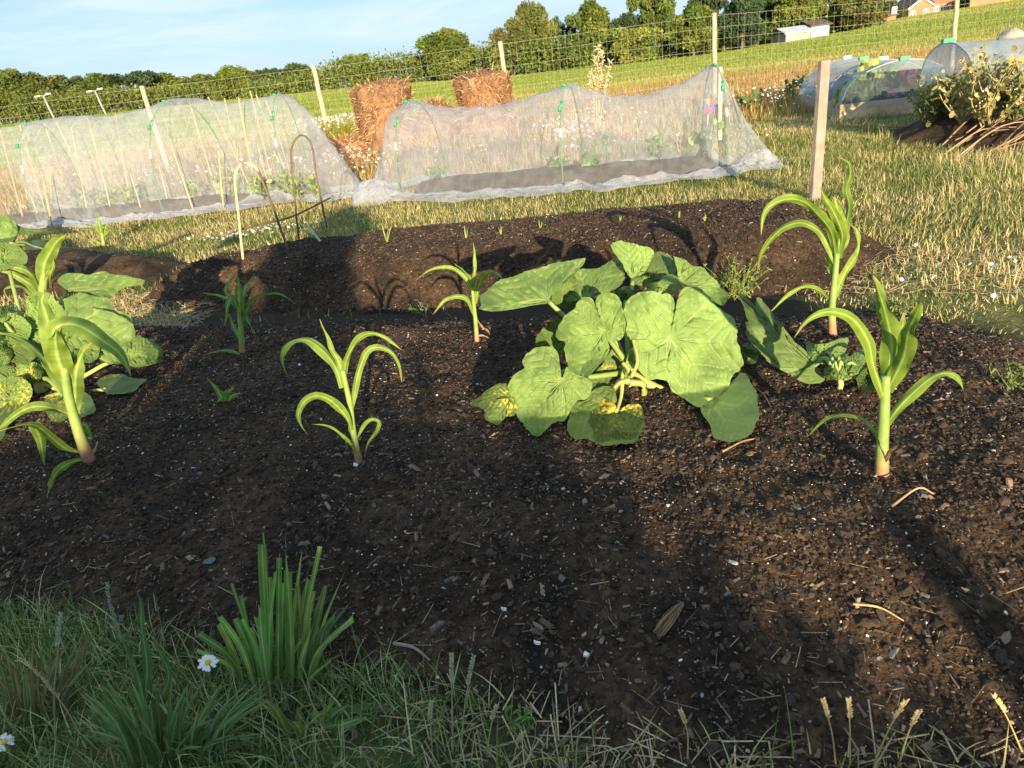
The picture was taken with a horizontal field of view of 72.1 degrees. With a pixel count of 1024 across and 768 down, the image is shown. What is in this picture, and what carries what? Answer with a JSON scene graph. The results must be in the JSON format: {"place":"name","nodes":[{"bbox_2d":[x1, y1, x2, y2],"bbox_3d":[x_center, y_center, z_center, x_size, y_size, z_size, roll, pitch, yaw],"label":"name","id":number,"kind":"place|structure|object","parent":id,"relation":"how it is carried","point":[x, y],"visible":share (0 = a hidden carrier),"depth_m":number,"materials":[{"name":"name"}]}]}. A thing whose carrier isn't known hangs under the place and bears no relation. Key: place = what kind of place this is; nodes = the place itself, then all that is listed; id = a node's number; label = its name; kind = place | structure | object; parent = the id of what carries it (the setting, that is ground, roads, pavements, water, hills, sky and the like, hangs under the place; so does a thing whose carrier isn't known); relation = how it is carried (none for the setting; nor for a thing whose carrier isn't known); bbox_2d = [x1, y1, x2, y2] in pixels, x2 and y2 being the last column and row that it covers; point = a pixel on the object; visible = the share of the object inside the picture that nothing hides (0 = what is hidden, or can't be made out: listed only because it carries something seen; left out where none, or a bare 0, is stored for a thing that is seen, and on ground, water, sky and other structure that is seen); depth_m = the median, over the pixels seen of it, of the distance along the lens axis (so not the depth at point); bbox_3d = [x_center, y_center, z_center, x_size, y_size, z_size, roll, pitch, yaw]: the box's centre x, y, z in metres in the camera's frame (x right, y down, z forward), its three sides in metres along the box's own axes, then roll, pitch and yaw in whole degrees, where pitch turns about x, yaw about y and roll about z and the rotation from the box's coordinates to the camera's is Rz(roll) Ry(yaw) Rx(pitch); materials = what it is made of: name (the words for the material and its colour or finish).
{"place":"outdoors","nodes":[
{"label":"outdoors","id":0,"kind":"place"},
{"bbox_2d":[449,652,453,755],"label":"seeding grass","id":1,"kind":"structure","parent":0,"point":[451,666],"depth_m":1.53,"materials":[{"name":"plant"}]},
{"bbox_2d":[0,0,966,123],"label":"sky","id":2,"kind":"structure","parent":0,"point":[70,38],"materials":[{"name":"blue"}]},
{"bbox_2d":[0,15,1023,767],"bbox_3d":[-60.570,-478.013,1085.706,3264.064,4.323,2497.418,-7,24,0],"label":"ground","id":3,"kind":"structure","parent":0,"point":[788,305],"depth_m":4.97,"materials":[{"name":"green plant"}]},
{"bbox_2d":[0,67,49,119],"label":"oak tree","id":4,"kind":"object","parent":3,"relation":"on","point":[9,77],"visible":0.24,"depth_m":132.06,"materials":[{"name":"green plant"}]},
{"bbox_2d":[2,234,67,300],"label":"maize plant","id":5,"kind":"object","parent":3,"relation":"on","point":[39,281],"visible":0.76,"depth_m":5.82,"materials":[{"name":"green plant"}]},
{"bbox_2d":[14,72,69,118],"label":"oak tree","id":6,"kind":"object","parent":3,"relation":"on","point":[42,84],"visible":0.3,"depth_m":133.72,"materials":[{"name":"green plant"}]},
{"bbox_2d":[0,626,100,726],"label":"grass clump","id":7,"kind":"object","parent":3,"relation":"on","point":[30,690],"visible":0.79,"depth_m":1.78,"materials":[{"name":"green plant"}]},
{"bbox_2d":[53,611,62,762],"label":"seeding grass","id":8,"kind":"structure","parent":3,"relation":"on","point":[58,634],"depth_m":1.61,"materials":[{"name":"plant"}]},
{"bbox_2d":[49,74,85,115],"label":"oak tree","id":9,"kind":"object","parent":3,"relation":"on","point":[64,81],"visible":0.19,"depth_m":136.85,"materials":[{"name":"green plant"}]},
{"bbox_2d":[0,248,184,298],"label":"soil heap","id":10,"kind":"object","parent":3,"relation":"on","point":[142,267],"visible":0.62,"depth_m":6.76,"materials":[{"name":"brown soil"}]},
{"bbox_2d":[0,215,53,249],"bbox_3d":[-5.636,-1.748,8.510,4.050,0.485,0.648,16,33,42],"label":"courgette plant","id":11,"kind":"object","parent":10,"relation":"on","point":[11,230],"visible":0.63,"depth_m":9.45,"materials":[{"name":"green plant"}]},
{"bbox_2d":[63,72,124,112],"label":"oak tree","id":12,"kind":"object","parent":3,"relation":"on","point":[93,81],"visible":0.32,"depth_m":132.66,"materials":[{"name":"green plant"}]},
{"bbox_2d":[0,77,257,124],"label":"woodland edge","id":13,"kind":"object","parent":3,"relation":"on","point":[105,98],"visible":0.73,"depth_m":120.34,"materials":[{"name":"green plant"}]},
{"bbox_2d":[106,70,159,91],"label":"pine tree","id":14,"kind":"object","parent":3,"relation":"on","point":[143,78],"visible":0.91,"depth_m":124.00,"materials":[{"name":"green plant"}]},
{"bbox_2d":[105,582,170,710],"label":"seeding grass","id":15,"kind":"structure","parent":3,"relation":"on","point":[147,666],"depth_m":1.75,"materials":[{"name":"plant"}]},
{"bbox_2d":[8,191,300,227],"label":"covered soil","id":16,"kind":"structure","parent":3,"relation":"on","point":[154,206],"depth_m":10.98,"materials":[{"name":"grey soil"}]},
{"bbox_2d":[146,72,195,105],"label":"oak tree","id":17,"kind":"object","parent":3,"relation":"on","point":[168,78],"visible":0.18,"depth_m":129.35,"materials":[{"name":"green plant"}]},
{"bbox_2d":[77,675,273,767],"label":"grass clump","id":18,"kind":"object","parent":3,"relation":"on","point":[122,726],"visible":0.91,"depth_m":1.61,"materials":[{"name":"green plant"}]},
{"bbox_2d":[11,93,368,228],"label":"net tunnel","id":19,"kind":"structure","parent":3,"relation":"on","point":[320,164],"depth_m":10.59,"materials":[{"name":"fabric"}]},
{"bbox_2d":[197,655,218,713],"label":"daisy","id":20,"kind":"object","parent":3,"relation":"on","point":[212,660],"visible":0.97,"depth_m":1.73,"materials":[{"name":"white plant"}]},
{"bbox_2d":[206,65,260,97],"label":"oak tree","id":21,"kind":"object","parent":3,"relation":"on","point":[224,73],"visible":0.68,"depth_m":120.34,"materials":[{"name":"green plant"}]},
{"bbox_2d":[196,533,353,697],"bbox_3d":[-0.606,0.605,1.758,0.428,0.558,0.159,-7,24,0],"label":"grass clump","id":22,"kind":"object","parent":3,"relation":"on","point":[292,636],"visible":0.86,"depth_m":1.77,"materials":[{"name":"green plant"}]},
{"bbox_2d":[271,62,311,88],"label":"oak tree","id":23,"kind":"object","parent":3,"relation":"on","point":[293,67],"visible":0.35,"depth_m":133.82,"materials":[{"name":"green plant"}]},
{"bbox_2d":[253,696,382,750],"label":"grass clump","id":24,"kind":"object","parent":3,"relation":"on","point":[284,722],"visible":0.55,"depth_m":1.69,"materials":[{"name":"green plant"}]},
{"bbox_2d":[217,109,457,166],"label":"daisy stems","id":25,"kind":"object","parent":3,"relation":"on","point":[298,146],"visible":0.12,"depth_m":16.98,"materials":[{"name":"green plant"}]},
{"bbox_2d":[216,104,418,146],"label":"daisy bank","id":26,"kind":"structure","parent":25,"relation":"attached to","point":[337,118],"depth_m":17.04,"materials":[{"name":"white plant"}]},
{"bbox_2d":[301,131,385,168],"bbox_3d":[-3.513,-5.057,15.273,1.910,0.911,1.935,-27,31,-37],"label":"straw heap","id":27,"kind":"object","parent":3,"relation":"on","point":[351,142],"visible":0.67,"depth_m":14.84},
{"bbox_2d":[347,75,423,157],"bbox_3d":[-2.764,-5.761,15.364,1.591,1.996,1.598,-7,24,0],"label":"straw heap","id":28,"kind":"object","parent":3,"relation":"on","point":[377,103],"visible":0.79,"depth_m":14.93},
{"bbox_2d":[241,32,581,98],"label":"hedgerow","id":29,"kind":"object","parent":3,"relation":"on","point":[416,60],"visible":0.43,"depth_m":106.30,"materials":[{"name":"green plant"}]},
{"bbox_2d":[22,73,845,206],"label":"meadow daisies","id":30,"kind":"object","parent":3,"relation":"on","point":[571,145],"visible":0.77,"depth_m":12.72,"materials":[{"name":"white plant"}]},
{"bbox_2d":[413,95,460,146],"bbox_3d":[-1.800,-6.229,16.855,1.656,1.343,1.466,-7,24,0],"label":"straw heap","id":31,"kind":"object","parent":3,"relation":"on","point":[426,124],"visible":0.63,"depth_m":16.48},
{"bbox_2d":[414,27,479,80],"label":"oak tree","id":32,"kind":"object","parent":3,"relation":"on","point":[448,39],"visible":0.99,"depth_m":99.52,"materials":[{"name":"green plant"}]},
{"bbox_2d":[444,61,523,142],"bbox_3d":[-0.601,-6.299,16.027,1.608,1.888,1.493,3,26,22],"label":"straw heap","id":33,"kind":"object","parent":3,"relation":"on","point":[482,89],"visible":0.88,"depth_m":15.63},
{"bbox_2d":[487,16,532,74],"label":"oak tree","id":34,"kind":"object","parent":3,"relation":"on","point":[514,26],"visible":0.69,"depth_m":93.48,"materials":[{"name":"green plant"}]},
{"bbox_2d":[0,199,1022,767],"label":"pale grit","id":35,"kind":"object","parent":3,"relation":"on","point":[536,473],"visible":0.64,"depth_m":2.31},
{"bbox_2d":[0,198,1023,767],"bbox_3d":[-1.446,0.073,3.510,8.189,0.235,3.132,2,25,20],"label":"soil bed","id":36,"kind":"object","parent":3,"relation":"on","point":[834,571],"visible":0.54,"depth_m":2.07,"materials":[{"name":"brown soil"}]},
{"bbox_2d":[0,290,131,495],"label":"maize plant","id":37,"kind":"object","parent":36,"relation":"on","point":[65,373],"visible":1,"depth_m":2.70,"materials":[{"name":"green plant"}]},
{"bbox_2d":[0,243,162,439],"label":"courgette plant","id":38,"kind":"object","parent":36,"relation":"on","point":[90,300],"visible":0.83,"depth_m":3.60,"materials":[{"name":"green plant"}]},
{"bbox_2d":[205,274,293,354],"bbox_3d":[-1.428,-0.373,3.811,0.610,0.461,0.299,-7,24,0],"label":"maize plant","id":39,"kind":"object","parent":36,"relation":"on","point":[236,301],"visible":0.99,"depth_m":3.78,"materials":[{"name":"green plant"}]},
{"bbox_2d":[306,588,348,674],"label":"grass clump","id":40,"kind":"object","parent":36,"relation":"on","point":[326,626],"visible":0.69,"depth_m":1.80,"materials":[{"name":"green plant"}]},
{"bbox_2d":[280,320,401,463],"bbox_3d":[-0.671,0.055,2.452,0.445,0.565,0.441,11,30,36],"label":"maize plant","id":41,"kind":"object","parent":36,"relation":"on","point":[337,364],"visible":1,"depth_m":2.42,"materials":[{"name":"green plant"}]},
{"bbox_2d":[415,242,501,341],"bbox_3d":[-0.255,-0.417,3.478,0.436,0.526,0.256,-7,24,0],"label":"maize plant","id":42,"kind":"object","parent":36,"relation":"on","point":[469,280],"visible":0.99,"depth_m":3.49,"materials":[{"name":"green plant"}]},
{"bbox_2d":[0,500,1023,767],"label":"straw bits","id":43,"kind":"object","parent":36,"relation":"on","point":[622,678],"visible":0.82,"depth_m":1.68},
{"bbox_2d":[470,240,759,445],"bbox_3d":[0.497,-0.170,2.670,1.106,0.572,1.011,-24,29,-33],"label":"courgette plant","id":44,"kind":"object","parent":36,"relation":"on","point":[696,355],"visible":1,"depth_m":2.68,"materials":[{"name":"green plant"}]},
{"bbox_2d":[653,602,683,638],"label":"dead leaf","id":45,"kind":"object","parent":36,"relation":"on","point":[676,609],"visible":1,"depth_m":1.75,"materials":[{"name":"brown plant"}]},
{"bbox_2d":[737,293,879,391],"bbox_3d":[1.113,-0.135,2.660,0.482,0.342,0.375,-1,25,14],"label":"courgette plant","id":46,"kind":"object","parent":36,"relation":"on","point":[771,340],"visible":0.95,"depth_m":2.64,"materials":[{"name":"green plant"}]},
{"bbox_2d":[757,156,860,335],"bbox_3d":[1.278,-0.557,3.014,0.420,0.755,0.297,0,25,17],"label":"maize plant","id":47,"kind":"object","parent":36,"relation":"on","point":[837,224],"visible":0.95,"depth_m":2.94,"materials":[{"name":"green plant"}]},
{"bbox_2d":[793,274,965,476],"bbox_3d":[0.983,-0.005,2.009,0.942,0.662,0.348,-27,31,-37],"label":"maize plant","id":48,"kind":"object","parent":36,"relation":"on","point":[898,346],"visible":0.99,"depth_m":1.95,"materials":[{"name":"green plant"}]},
{"bbox_2d":[888,293,917,315],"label":"weed","id":49,"kind":"object","parent":36,"relation":"on","point":[897,309],"visible":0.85,"depth_m":3.61,"materials":[{"name":"green plant"}]},
{"bbox_2d":[989,359,1023,391],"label":"weed","id":50,"kind":"object","parent":36,"relation":"on","point":[1011,382],"visible":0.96,"depth_m":2.50,"materials":[{"name":"green plant"}]},
{"bbox_2d":[0,126,1023,767],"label":"wood chips","id":51,"kind":"object","parent":3,"relation":"on","point":[1008,684],"visible":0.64,"depth_m":2.26,"materials":[{"name":"brown wood"}]},
{"bbox_2d":[0,37,1023,214],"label":"meadow grass","id":52,"kind":"structure","parent":3,"relation":"on","point":[698,89],"depth_m":16.29,"materials":[{"name":"plant"}]},
{"bbox_2d":[0,0,1023,170],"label":"field crop","id":53,"kind":"object","parent":3,"relation":"on","point":[780,57],"visible":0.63,"depth_m":51.91,"materials":[{"name":"green plant"}]},
{"bbox_2d":[0,123,1023,325],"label":"path grass","id":54,"kind":"structure","parent":3,"relation":"on","point":[445,212],"depth_m":7.81,"materials":[{"name":"green plant"}]},
{"bbox_2d":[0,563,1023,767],"bbox_3d":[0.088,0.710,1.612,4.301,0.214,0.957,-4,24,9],"label":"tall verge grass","id":55,"kind":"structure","parent":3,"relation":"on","point":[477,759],"depth_m":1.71,"materials":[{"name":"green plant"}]},
{"bbox_2d":[0,0,1023,192],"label":"wire fence","id":56,"kind":"object","parent":3,"relation":"on","point":[503,66],"visible":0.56,"depth_m":17.37,"materials":[{"name":"brown wood"}]},
{"bbox_2d":[133,199,894,316],"bbox_3d":[-0.281,-1.040,5.501,6.025,0.364,2.300,-1,25,13],"label":"soil mound","id":57,"kind":"object","parent":3,"relation":"on","point":[450,284],"visible":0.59,"depth_m":4.90,"materials":[{"name":"brown soil"}]},
{"bbox_2d":[234,161,288,259],"bbox_3d":[-2.028,-1.320,5.539,0.406,0.834,0.019,-7,24,0],"label":"cane hoop","id":58,"kind":"object","parent":57,"relation":"on","point":[268,195],"visible":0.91,"depth_m":5.50,"materials":[{"name":"brown wood"}]},
{"bbox_2d":[290,134,327,238],"bbox_3d":[-1.862,-1.734,6.296,0.325,0.944,0.018,-7,24,0],"label":"cane hoop","id":59,"kind":"object","parent":57,"relation":"on","point":[297,137],"visible":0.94,"depth_m":6.26,"materials":[{"name":"brown wood"}]},
{"bbox_2d":[703,252,771,300],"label":"weed","id":60,"kind":"object","parent":57,"relation":"on","point":[734,290],"visible":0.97,"depth_m":4.18,"materials":[{"name":"green plant"}]},
{"bbox_2d":[504,703,535,734],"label":"weed","id":61,"kind":"object","parent":3,"relation":"on","point":[514,724],"visible":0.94,"depth_m":1.61,"materials":[{"name":"green plant"}]},
{"bbox_2d":[514,0,557,70],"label":"poplar tree","id":62,"kind":"object","parent":3,"relation":"on","point":[533,15],"visible":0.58,"depth_m":98.81,"materials":[{"name":"green plant"}]},
{"bbox_2d":[550,14,575,68],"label":"oak tree","id":63,"kind":"object","parent":3,"relation":"on","point":[564,29],"visible":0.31,"depth_m":100.22,"materials":[{"name":"green plant"}]},
{"bbox_2d":[403,155,725,201],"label":"covered soil","id":64,"kind":"structure","parent":3,"relation":"on","point":[552,176],"depth_m":8.73,"materials":[{"name":"grey soil"}]},
{"bbox_2d":[648,128,672,158],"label":"bean plant","id":65,"kind":"object","parent":64,"relation":"on","point":[660,147],"visible":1,"depth_m":9.17,"materials":[{"name":"green plant"}]},
{"bbox_2d":[687,124,710,156],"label":"bean plant","id":66,"kind":"object","parent":64,"relation":"on","point":[697,139],"visible":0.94,"depth_m":8.74,"materials":[{"name":"green plant"}]},
{"bbox_2d":[110,244,1023,767],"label":"straw thatch","id":67,"kind":"object","parent":3,"relation":"on","point":[482,724],"visible":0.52,"depth_m":1.64,"materials":[{"name":"beige plant"}]},
{"bbox_2d":[351,63,789,206],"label":"net tunnel","id":68,"kind":"structure","parent":3,"relation":"on","point":[706,104],"depth_m":8.65,"materials":[{"name":"fabric"}]},
{"bbox_2d":[562,0,622,67],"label":"poplar tree","id":69,"kind":"object","parent":3,"relation":"on","point":[593,14],"visible":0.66,"depth_m":93.38,"materials":[{"name":"green plant"}]},
{"bbox_2d":[585,43,612,127],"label":"dry weed","id":70,"kind":"object","parent":3,"relation":"on","point":[596,78],"visible":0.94,"depth_m":14.32,"materials":[{"name":"plant"}]},
{"bbox_2d":[188,128,1018,297],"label":"grass daisies","id":71,"kind":"object","parent":3,"relation":"on","point":[937,263],"depth_m":4.59,"materials":[{"name":"white plant"}]},
{"bbox_2d":[611,11,642,64],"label":"yew tree","id":72,"kind":"object","parent":3,"relation":"on","point":[628,18],"visible":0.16,"depth_m":93.96,"materials":[{"name":"green plant"}]},
{"bbox_2d":[609,25,663,63],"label":"bush","id":73,"kind":"object","parent":3,"relation":"on","point":[630,45],"visible":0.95,"depth_m":87.99,"materials":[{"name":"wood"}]},
{"bbox_2d":[260,654,1023,767],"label":"verge chips","id":74,"kind":"object","parent":3,"relation":"on","point":[930,743],"visible":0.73,"depth_m":1.59,"materials":[{"name":"brown wood"}]},
{"bbox_2d":[626,0,676,58],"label":"oak tree","id":75,"kind":"object","parent":3,"relation":"on","point":[655,12],"visible":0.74,"depth_m":93.03,"materials":[{"name":"green plant"}]},
{"bbox_2d":[480,14,889,75],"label":"scrub","id":76,"kind":"object","parent":3,"relation":"on","point":[560,45],"visible":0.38,"depth_m":93.81,"materials":[{"name":"green plant"}]},
{"bbox_2d":[661,2,720,55],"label":"oak tree","id":77,"kind":"object","parent":3,"relation":"on","point":[694,11],"visible":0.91,"depth_m":89.54,"materials":[{"name":"green plant"}]},
{"bbox_2d":[687,0,727,52],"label":"cedar tree","id":78,"kind":"object","parent":3,"relation":"on","point":[714,4],"visible":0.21,"depth_m":99.26,"materials":[{"name":"green plant"}]},
{"bbox_2d":[717,67,721,139],"bbox_3d":[3.132,-4.218,10.599,0.055,1.023,0.055,-7,24,0],"label":"marker post","id":79,"kind":"object","parent":3,"relation":"on","point":[719,104],"visible":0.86,"depth_m":10.57,"materials":[{"name":"brown wood"}]},
{"bbox_2d":[717,0,766,48],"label":"oak tree","id":80,"kind":"object","parent":3,"relation":"on","point":[732,18],"visible":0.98,"depth_m":90.03,"materials":[{"name":"green plant"}]},
{"bbox_2d":[757,0,785,38],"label":"cedar tree","id":81,"kind":"object","parent":3,"relation":"on","point":[770,5],"visible":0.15,"depth_m":100.06,"materials":[{"name":"green plant"}]},
{"bbox_2d":[768,25,812,43],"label":"shed","id":82,"kind":"structure","parent":3,"relation":"on","point":[785,35],"depth_m":89.20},
{"bbox_2d":[771,0,827,28],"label":"willow tree","id":83,"kind":"object","parent":3,"relation":"on","point":[789,12],"visible":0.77,"depth_m":93.77,"materials":[{"name":"green plant"}]},
{"bbox_2d":[796,19,832,37],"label":"barn","id":84,"kind":"structure","parent":3,"relation":"on","point":[816,24],"depth_m":89.73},
{"bbox_2d":[809,60,830,200],"bbox_3d":[2.709,-2.142,6.203,0.117,1.300,0.055,-15,25,-17],"label":"wooden stake","id":85,"kind":"object","parent":3,"relation":"on","point":[820,114],"visible":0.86,"depth_m":6.14,"materials":[{"name":"brown wood"}]},
{"bbox_2d":[629,70,1023,341],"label":"rank grass","id":86,"kind":"structure","parent":3,"relation":"on","point":[827,154],"depth_m":6.75,"materials":[{"name":"green plant"}]},
{"bbox_2d":[798,92,917,119],"bbox_3d":[6.572,-5.258,13.029,1.750,0.260,3.645,-2,24,12],"label":"raised bed","id":87,"kind":"object","parent":3,"relation":"on","point":[903,105],"visible":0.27,"depth_m":11.50,"materials":[{"name":"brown wood"}]},
{"bbox_2d":[833,79,868,107],"bbox_3d":[5.675,-4.831,11.732,0.499,0.502,0.565,-27,31,-37],"label":"lettuce","id":88,"kind":"object","parent":87,"relation":"in","point":[857,91],"visible":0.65,"depth_m":11.64,"materials":[{"name":"green plant"}]},
{"bbox_2d":[853,58,888,98],"bbox_3d":[6.093,-5.147,12.004,0.624,0.749,0.635,13,31,38],"label":"lettuce","id":89,"kind":"object","parent":87,"relation":"in","point":[876,81],"visible":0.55,"depth_m":11.84,"materials":[{"name":"green plant"}]},
{"bbox_2d":[799,55,952,104],"bbox_3d":[6.524,-5.621,12.867,1.714,0.696,3.800,-2,24,12],"label":"net cloche","id":90,"kind":"object","parent":87,"relation":"on","point":[844,61],"visible":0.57,"depth_m":12.32,"materials":[{"name":"fabric"}]},
{"bbox_2d":[881,67,931,98],"bbox_3d":[6.553,-4.914,11.609,0.783,0.585,0.771,3,26,22],"label":"lettuce","id":91,"kind":"object","parent":87,"relation":"in","point":[904,80],"visible":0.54,"depth_m":11.52,"materials":[{"name":"plant"}]},
{"bbox_2d":[830,0,897,29],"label":"oak tree","id":92,"kind":"object","parent":3,"relation":"on","point":[845,9],"visible":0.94,"depth_m":89.38,"materials":[{"name":"green plant"}]},
{"bbox_2d":[894,0,936,16],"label":"brick house","id":93,"kind":"structure","parent":3,"relation":"on","point":[925,6],"depth_m":132.99,"materials":[{"name":"brick"}]},
{"bbox_2d":[884,106,1023,149],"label":"dug soil","id":94,"kind":"structure","parent":3,"relation":"on","point":[941,130],"depth_m":8.22,"materials":[{"name":"brown soil"}]},
{"bbox_2d":[912,69,948,123],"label":"broad bean plant","id":95,"kind":"object","parent":94,"relation":"on","point":[918,114],"visible":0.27,"depth_m":9.01,"materials":[{"name":"green plant"}]},
{"bbox_2d":[907,73,974,126],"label":"broad bean plant","id":96,"kind":"object","parent":94,"relation":"on","point":[939,109],"visible":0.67,"depth_m":8.54,"materials":[{"name":"green plant"}]},
{"bbox_2d":[928,43,1005,125],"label":"broad bean plant","id":97,"kind":"object","parent":94,"relation":"on","point":[962,105],"visible":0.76,"depth_m":8.14,"materials":[{"name":"green plant"}]},
{"bbox_2d":[916,71,1022,106],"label":"raised bed","id":98,"kind":"object","parent":94,"relation":"on","point":[986,88],"visible":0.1,"depth_m":8.96,"materials":[{"name":"brown soil"}]},
{"bbox_2d":[918,37,1023,88],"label":"net cloche","id":99,"kind":"object","parent":98,"relation":"on","point":[993,46],"visible":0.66,"depth_m":9.10,"materials":[{"name":"fabric"}]},
{"bbox_2d":[959,45,1023,126],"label":"broad bean plant","id":100,"kind":"object","parent":94,"relation":"on","point":[987,105],"visible":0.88,"depth_m":7.77,"materials":[{"name":"green plant"}]},
{"bbox_2d":[980,60,1023,120],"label":"broad bean plant","id":101,"kind":"object","parent":94,"relation":"on","point":[1004,100],"visible":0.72,"depth_m":7.73,"materials":[{"name":"green plant"}]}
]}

